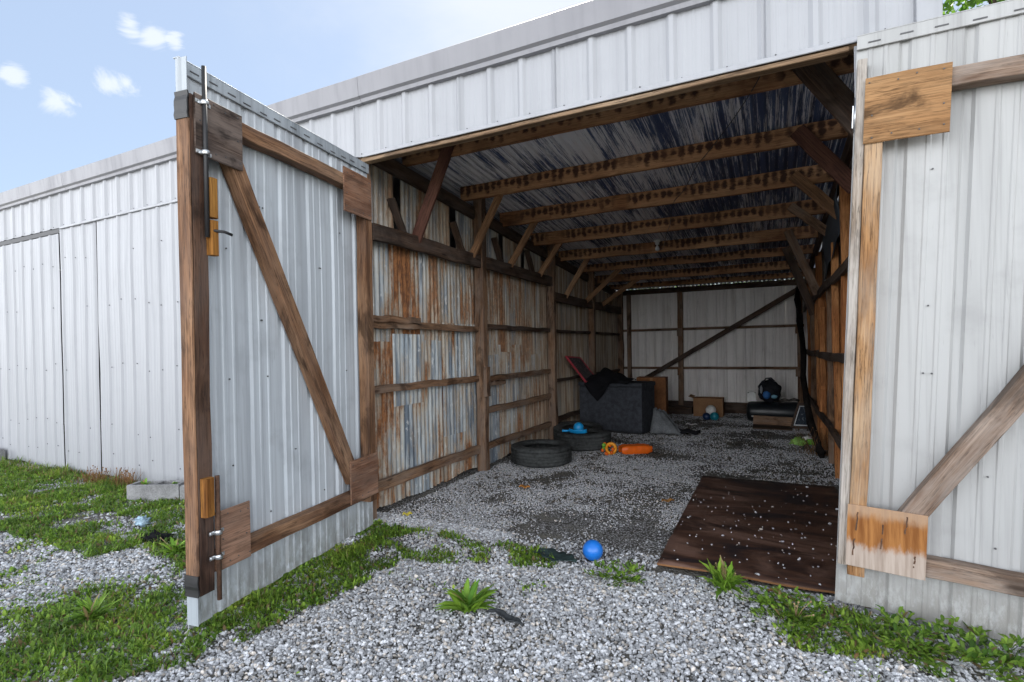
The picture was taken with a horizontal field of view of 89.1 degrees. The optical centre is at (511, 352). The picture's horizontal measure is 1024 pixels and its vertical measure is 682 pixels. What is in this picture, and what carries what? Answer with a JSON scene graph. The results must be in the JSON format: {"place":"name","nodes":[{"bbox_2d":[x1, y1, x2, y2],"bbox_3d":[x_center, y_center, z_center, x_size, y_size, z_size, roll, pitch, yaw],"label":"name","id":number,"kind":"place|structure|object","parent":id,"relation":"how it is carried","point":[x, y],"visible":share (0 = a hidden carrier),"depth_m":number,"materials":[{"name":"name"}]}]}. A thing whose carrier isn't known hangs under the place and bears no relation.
{"place":"outdoors","nodes":[
{"label":"outdoors","id":0,"kind":"place"},
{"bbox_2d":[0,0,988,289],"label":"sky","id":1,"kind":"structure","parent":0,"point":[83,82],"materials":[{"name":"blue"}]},
{"bbox_2d":[0,413,1023,681],"bbox_3d":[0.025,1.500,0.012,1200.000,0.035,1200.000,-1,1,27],"label":"ground","id":2,"kind":"structure","parent":0,"point":[630,537],"depth_m":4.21,"materials":[{"name":"grey gravel"}]},
{"bbox_2d":[0,449,4,461],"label":"concrete block","id":3,"kind":"object","parent":2,"relation":"on","point":[2,452],"depth_m":7.40,"materials":[{"name":"grey concrete"}]},
{"bbox_2d":[74,465,110,483],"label":"dead tuft","id":4,"kind":"object","parent":2,"relation":"on","point":[92,478],"visible":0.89,"depth_m":6.08,"materials":[{"name":"brown plant"}]},
{"bbox_2d":[106,467,141,486],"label":"dead tuft","id":5,"kind":"object","parent":2,"relation":"on","point":[126,479],"visible":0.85,"depth_m":5.87,"materials":[{"name":"brown plant"}]},
{"bbox_2d":[133,515,151,526],"bbox_3d":[-3.222,1.473,4.537,0.137,0.103,0.155,-1,1,-35],"label":"crumpled wrapper","id":6,"kind":"object","parent":2,"relation":"on","point":[141,521],"visible":0.98,"depth_m":4.51,"materials":[{"name":"white plastic"}]},
{"bbox_2d":[136,529,173,543],"bbox_3d":[-2.865,1.496,4.194,0.423,0.104,0.227,-1,1,27],"label":"black rag","id":7,"kind":"object","parent":2,"relation":"on","point":[152,536],"visible":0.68,"depth_m":4.14,"materials":[{"name":"fabric"}]},
{"bbox_2d":[127,480,183,501],"bbox_3d":[-3.666,1.439,5.393,0.532,0.180,0.190,-1,0,-1],"label":"concrete block","id":8,"kind":"object","parent":2,"relation":"on","point":[162,489],"depth_m":5.30,"materials":[{"name":"grey concrete"}]},
{"bbox_2d":[140,478,149,484],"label":"weed","id":9,"kind":"object","parent":8,"relation":"on","point":[143,482],"visible":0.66,"depth_m":5.39,"materials":[{"name":"green plant"}]},
{"bbox_2d":[156,537,185,558],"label":"weed","id":10,"kind":"object","parent":2,"relation":"on","point":[174,548],"visible":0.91,"depth_m":3.88,"materials":[{"name":"green plant"}]},
{"bbox_2d":[180,485,184,500],"bbox_3d":[-3.217,1.427,5.318,0.200,0.190,0.220,-1,0,15],"label":"concrete block","id":11,"kind":"object","parent":2,"relation":"on","point":[182,494],"depth_m":5.23,"materials":[{"name":"grey concrete"}]},
{"bbox_2d":[434,578,497,613],"bbox_3d":[-0.262,1.390,2.982,0.376,0.143,0.326,-1,0,-4],"label":"weed","id":12,"kind":"object","parent":2,"relation":"on","point":[466,599],"visible":0.98,"depth_m":2.97,"materials":[{"name":"green plant"}]},
{"bbox_2d":[487,608,522,626],"bbox_3d":[-0.025,1.441,2.836,0.252,0.036,0.064,-1,1,41],"label":"litter scrap","id":13,"kind":"object","parent":2,"relation":"on","point":[505,615],"visible":1,"depth_m":2.85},
{"bbox_2d":[0,0,1023,645],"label":"metal shed","id":14,"kind":"structure","parent":2,"relation":"on","point":[282,338],"depth_m":3.95,"materials":[{"name":"white paint"}]},
{"bbox_2d":[0,234,64,467],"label":"closed bay door","id":15,"kind":"structure","parent":14,"relation":"in","point":[31,384],"depth_m":7.11,"materials":[{"name":"white paint"}]},
{"bbox_2d":[97,202,183,481],"bbox_3d":[-4.154,-0.053,5.909,2.010,3.118,0.034,-1,1,27],"label":"closed bay door","id":16,"kind":"structure","parent":14,"relation":"in","point":[139,321],"depth_m":5.96,"materials":[{"name":"white paint"}]},
{"bbox_2d":[173,56,377,629],"bbox_3d":[-1.407,-0.050,3.503,0.211,3.003,1.742,-1,0,16],"label":"barn door","id":17,"kind":"structure","parent":14,"relation":"in","point":[280,456],"depth_m":3.24,"materials":[{"name":"metal"}]},
{"bbox_2d":[654,239,660,250],"bbox_3d":[2.281,-1.677,8.173,0.110,0.174,0.110,-1,1,27],"label":"bulb holder","id":18,"kind":"object","parent":14,"relation":"attached to","point":[656,241],"visible":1,"depth_m":8.14,"materials":[{"name":"white plastic"}]},
{"bbox_2d":[658,76,759,249],"bbox_3d":[1.960,-1.814,5.957,0.237,0.478,4.537,-1,0,7],"label":"electric cord","id":19,"kind":"object","parent":14,"relation":"hanging from","point":[707,152],"visible":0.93,"depth_m":4.72,"materials":[{"name":"black rubber"}]},
{"bbox_2d":[794,285,825,458],"bbox_3d":[4.868,0.006,8.666,0.175,2.703,4.266,-1,1,25],"label":"hanging netting","id":20,"kind":"object","parent":14,"relation":"hanging from","point":[819,449],"visible":0.97,"depth_m":8.27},
{"bbox_2d":[835,0,1023,645],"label":"barn door","id":21,"kind":"structure","parent":14,"relation":"in","point":[931,507],"depth_m":2.65,"materials":[{"name":"metal"}]},
{"bbox_2d":[0,456,1023,681],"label":"grass","id":22,"kind":"structure","parent":2,"relation":"on","point":[257,601],"depth_m":3.18,"materials":[{"name":"green plant"}]},
{"bbox_2d":[61,590,118,626],"bbox_3d":[-2.388,1.425,2.948,0.274,0.155,0.265,-1,1,44],"label":"weed","id":23,"kind":"object","parent":22,"relation":"on","point":[91,611],"visible":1,"depth_m":2.92,"materials":[{"name":"green plant"}]},
{"bbox_2d":[841,604,991,671],"bbox_3d":[1.885,1.356,2.532,0.528,0.141,0.559,-1,0,11],"label":"weed","id":24,"kind":"object","parent":22,"relation":"on","point":[902,630],"visible":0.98,"depth_m":2.54,"materials":[{"name":"green plant"}]},
{"bbox_2d":[511,439,571,467],"bbox_3d":[0.385,1.316,6.827,0.794,0.246,0.794,-1,1,-42],"label":"tyre","id":25,"kind":"object","parent":2,"relation":"on","point":[541,453],"visible":1,"depth_m":6.53,"materials":[{"name":"rubber"}]},
{"bbox_2d":[533,548,576,562],"bbox_3d":[0.309,1.423,3.633,0.329,0.037,0.194,0,1,57],"label":"litter scrap","id":26,"kind":"object","parent":2,"relation":"on","point":[557,556],"visible":1,"depth_m":3.66,"materials":[{"name":"black plastic"}]},
{"bbox_2d":[553,421,602,439],"bbox_3d":[1.064,1.292,8.402,0.794,0.246,0.793,-1,4,-6],"label":"tyre","id":27,"kind":"object","parent":2,"relation":"on","point":[560,426],"visible":0.34,"depth_m":8.47,"materials":[{"name":"rubber"}]},
{"bbox_2d":[557,428,610,450],"bbox_3d":[1.079,1.297,7.778,0.794,0.246,0.793,-3,-1,45],"label":"tyre","id":28,"kind":"object","parent":2,"relation":"on","point":[595,439],"visible":0.73,"depth_m":7.43,"materials":[{"name":"rubber"}]},
{"bbox_2d":[562,428,586,433],"bbox_3d":[0.895,1.136,7.506,0.360,0.068,0.105,-1,1,27],"label":"toy scoop","id":29,"kind":"object","parent":28,"relation":"on","point":[577,431],"visible":1,"depth_m":7.46,"materials":[{"name":"blue plastic"}]},
{"bbox_2d":[573,422,583,429],"bbox_3d":[0.971,1.093,7.581,0.150,0.150,0.150,-1,1,27],"label":"toy ball","id":30,"kind":"object","parent":28,"relation":"on","point":[578,426],"visible":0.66,"depth_m":7.53,"materials":[{"name":"blue plastic"}]},
{"bbox_2d":[583,540,602,560],"bbox_3d":[0.567,1.388,3.652,0.142,0.142,0.142,-1,1,27],"label":"toy ball","id":31,"kind":"object","parent":2,"relation":"on","point":[592,550],"visible":0.96,"depth_m":3.60,"materials":[{"name":"blue plastic"}]},
{"bbox_2d":[582,559,644,586],"bbox_3d":[0.681,1.405,3.342,0.429,0.087,0.422,-1,1,27],"label":"weed","id":32,"kind":"object","parent":2,"relation":"on","point":[632,568],"visible":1,"depth_m":3.37,"materials":[{"name":"green plant"}]},
{"bbox_2d":[578,381,654,434],"bbox_3d":[1.875,0.956,9.308,1.200,0.875,0.630,-1,1,36],"label":"storage chest","id":33,"kind":"object","parent":2,"relation":"on","point":[622,408],"visible":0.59,"depth_m":8.98,"materials":[{"name":"grey plastic"}]},
{"bbox_2d":[565,356,593,382],"bbox_3d":[1.277,0.311,9.400,0.252,0.526,1.139,-1,1,27],"label":"framed panel","id":34,"kind":"object","parent":33,"relation":"on","point":[581,368],"visible":0.75,"depth_m":9.29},
{"bbox_2d":[584,367,635,400],"bbox_3d":[1.748,0.558,9.231,0.926,0.581,0.575,-1,1,35],"label":"black cloth","id":35,"kind":"object","parent":33,"relation":"on","point":[597,384],"visible":1,"depth_m":9.11,"materials":[{"name":"black fabric"}]},
{"bbox_2d":[601,442,651,455],"bbox_3d":[1.585,1.325,7.243,0.712,0.188,0.213,-1,0,-8],"label":"orange toy","id":36,"kind":"object","parent":2,"relation":"on","point":[638,448],"visible":1,"depth_m":7.17,"materials":[{"name":"plastic"}]},
{"bbox_2d":[454,416,831,505],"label":"leaf litter","id":37,"kind":"object","parent":2,"relation":"on","point":[711,445],"visible":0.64,"depth_m":6.59,"materials":[{"name":"plant"}]},
{"bbox_2d":[637,376,667,413],"bbox_3d":[2.717,0.924,10.051,0.540,0.900,0.406,-1,0,23],"label":"tall carton","id":38,"kind":"object","parent":2,"relation":"on","point":[661,392],"visible":0.42,"depth_m":9.82,"materials":[{"name":"brown cardboard"}]},
{"bbox_2d":[650,407,680,434],"bbox_3d":[2.635,1.167,8.853,0.502,0.419,0.385,-1,1,27],"label":"canvas cushion","id":39,"kind":"object","parent":2,"relation":"on","point":[662,422],"visible":1,"depth_m":8.77,"materials":[{"name":"grey fabric"}]},
{"bbox_2d":[661,498,673,501],"bbox_3d":[1.475,1.406,4.949,0.124,0.036,0.071,-1,0,-2],"label":"litter scrap","id":40,"kind":"object","parent":2,"relation":"on","point":[667,500],"visible":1,"depth_m":4.93,"materials":[{"name":"brown plant"}]},
{"bbox_2d":[668,405,692,414],"bbox_3d":[3.666,1.266,11.520,0.640,0.160,0.350,-1,1,27],"label":"wood plank","id":41,"kind":"object","parent":2,"relation":"on","point":[681,409],"visible":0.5,"depth_m":11.35,"materials":[{"name":"brown wood"}]},
{"bbox_2d":[679,428,700,434],"bbox_3d":[2.936,1.333,8.812,0.453,0.063,0.352,-1,1,27],"label":"dark rag","id":42,"kind":"object","parent":2,"relation":"on","point":[693,432],"visible":0.77,"depth_m":8.72,"materials":[{"name":"fabric"}]},
{"bbox_2d":[688,394,723,416],"bbox_3d":[4.120,1.129,11.044,0.680,0.427,0.493,-1,1,27],"label":"open carton","id":43,"kind":"object","parent":2,"relation":"on","point":[700,404],"visible":0.94,"depth_m":10.91,"materials":[{"name":"brown cardboard"}]},
{"bbox_2d":[703,413,709,419],"bbox_3d":[3.880,1.276,10.380,0.150,0.150,0.150,-1,1,27],"label":"toy ball","id":44,"kind":"object","parent":2,"relation":"on","point":[706,416],"visible":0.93,"depth_m":10.33,"materials":[{"name":"blue plastic"}]},
{"bbox_2d":[706,405,715,413],"bbox_3d":[3.994,1.159,10.455,0.200,0.200,0.200,-1,1,27],"label":"toy ball","id":45,"kind":"object","parent":44,"relation":"on","point":[710,409],"visible":0.74,"depth_m":10.38,"materials":[{"name":"white plastic"}]},
{"bbox_2d":[710,412,718,419],"bbox_3d":[4.005,1.265,10.295,0.170,0.170,0.170,-1,1,27],"label":"toy ball","id":46,"kind":"object","parent":2,"relation":"on","point":[714,415],"visible":0.98,"depth_m":10.24,"materials":[{"name":"teal plastic"}]},
{"bbox_2d":[697,555,752,598],"bbox_3d":[1.287,1.343,3.217,0.288,0.204,0.441,-1,0,-6],"label":"weed","id":47,"kind":"object","parent":2,"relation":"on","point":[725,577],"visible":1,"depth_m":3.16,"materials":[{"name":"green plant"}]},
{"bbox_2d":[657,476,838,593],"bbox_3d":[2.135,1.403,4.417,1.274,0.028,2.633,-1,1,27],"label":"plywood sheet","id":48,"kind":"object","parent":2,"relation":"on","point":[792,507],"visible":0.85,"depth_m":4.05,"materials":[{"name":"brown wood"}]},
{"bbox_2d":[674,486,837,584],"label":"stone chips","id":49,"kind":"object","parent":48,"relation":"on","point":[829,523],"visible":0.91,"depth_m":3.98,"materials":[{"name":"grey stone"}]},
{"bbox_2d":[735,585,805,611],"bbox_3d":[1.463,1.395,2.945,0.322,0.078,0.325,-1,0,-5],"label":"weed","id":50,"kind":"object","parent":2,"relation":"on","point":[751,591],"visible":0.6,"depth_m":3.00,"materials":[{"name":"green plant"}]},
{"bbox_2d":[752,415,792,430],"bbox_3d":[4.646,1.253,9.272,0.653,0.176,0.609,-1,1,27],"label":"wooden tray","id":51,"kind":"object","parent":2,"relation":"on","point":[771,423],"visible":0.96,"depth_m":9.37,"materials":[{"name":"brown wood"}]},
{"bbox_2d":[768,588,788,598],"bbox_3d":[1.575,1.417,3.050,0.063,0.036,0.134,-1,1,-24],"label":"litter scrap","id":52,"kind":"object","parent":2,"relation":"on","point":[770,589],"visible":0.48,"depth_m":3.08,"materials":[{"name":"brown plant"}]},
{"bbox_2d":[790,403,810,428],"bbox_3d":[5.128,1.111,9.112,0.480,0.440,0.162,-1,0,23],"label":"picture frame","id":53,"kind":"object","parent":2,"relation":"on","point":[799,419],"visible":0.56,"depth_m":9.14,"materials":[{"name":"wood"}]},
{"bbox_2d":[748,584,854,632],"bbox_3d":[1.574,1.377,2.805,0.451,0.132,0.476,-1,1,-43],"label":"weed","id":54,"kind":"object","parent":2,"relation":"on","point":[767,599],"visible":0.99,"depth_m":2.82,"materials":[{"name":"green plant"}]},
{"bbox_2d":[789,435,813,445],"bbox_3d":[4.306,1.309,7.683,0.416,0.156,0.230,-1,0,4],"label":"crumpled bag","id":55,"kind":"object","parent":2,"relation":"on","point":[795,440],"visible":0.66,"depth_m":7.64,"materials":[{"name":"plastic"}]},
{"bbox_2d":[791,427,827,455],"bbox_3d":[4.117,1.187,6.913,0.681,0.378,0.335,-1,1,37],"label":"dead tuft","id":56,"kind":"object","parent":2,"relation":"on","point":[824,447],"visible":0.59,"depth_m":6.97,"materials":[{"name":"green plant"}]},
{"bbox_2d":[909,614,1023,681],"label":"weed","id":57,"kind":"object","parent":2,"relation":"on","point":[1005,642],"visible":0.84,"depth_m":2.46,"materials":[{"name":"green plant"}]},
{"bbox_2d":[943,0,1005,14],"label":"tree","id":58,"kind":"object","parent":2,"relation":"on","point":[949,8],"visible":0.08,"depth_m":12.18,"materials":[{"name":"green plant"}]},
{"bbox_2d":[746,401,797,420],"bbox_3d":[5.003,1.137,9.925,0.960,0.400,0.458,-1,1,27],"label":"rolled mattress","id":59,"kind":"object","parent":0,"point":[774,409],"visible":0.52,"depth_m":9.79,"materials":[{"name":"black plastic"}]},
{"bbox_2d":[747,391,755,400],"bbox_3d":[4.662,0.845,10.122,0.160,0.190,0.150,-1,1,27],"label":"white jug","id":60,"kind":"object","parent":59,"relation":"on","point":[751,395],"visible":1,"depth_m":10.06,"materials":[{"name":"plastic"}]},
{"bbox_2d":[758,377,781,401],"bbox_3d":[4.939,0.720,9.972,0.413,0.494,0.330,-1,1,27],"label":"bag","id":61,"kind":"object","parent":59,"relation":"on","point":[769,389],"visible":1,"depth_m":9.88,"materials":[{"name":"black fabric"}]},
{"bbox_2d":[779,398,799,401],"bbox_3d":[5.198,0.889,9.744,0.350,0.089,0.131,-1,0,18],"label":"rag bundle","id":62,"kind":"object","parent":59,"relation":"on","point":[787,400],"visible":1,"depth_m":9.74,"materials":[{"name":"grey fabric"}]}
]}

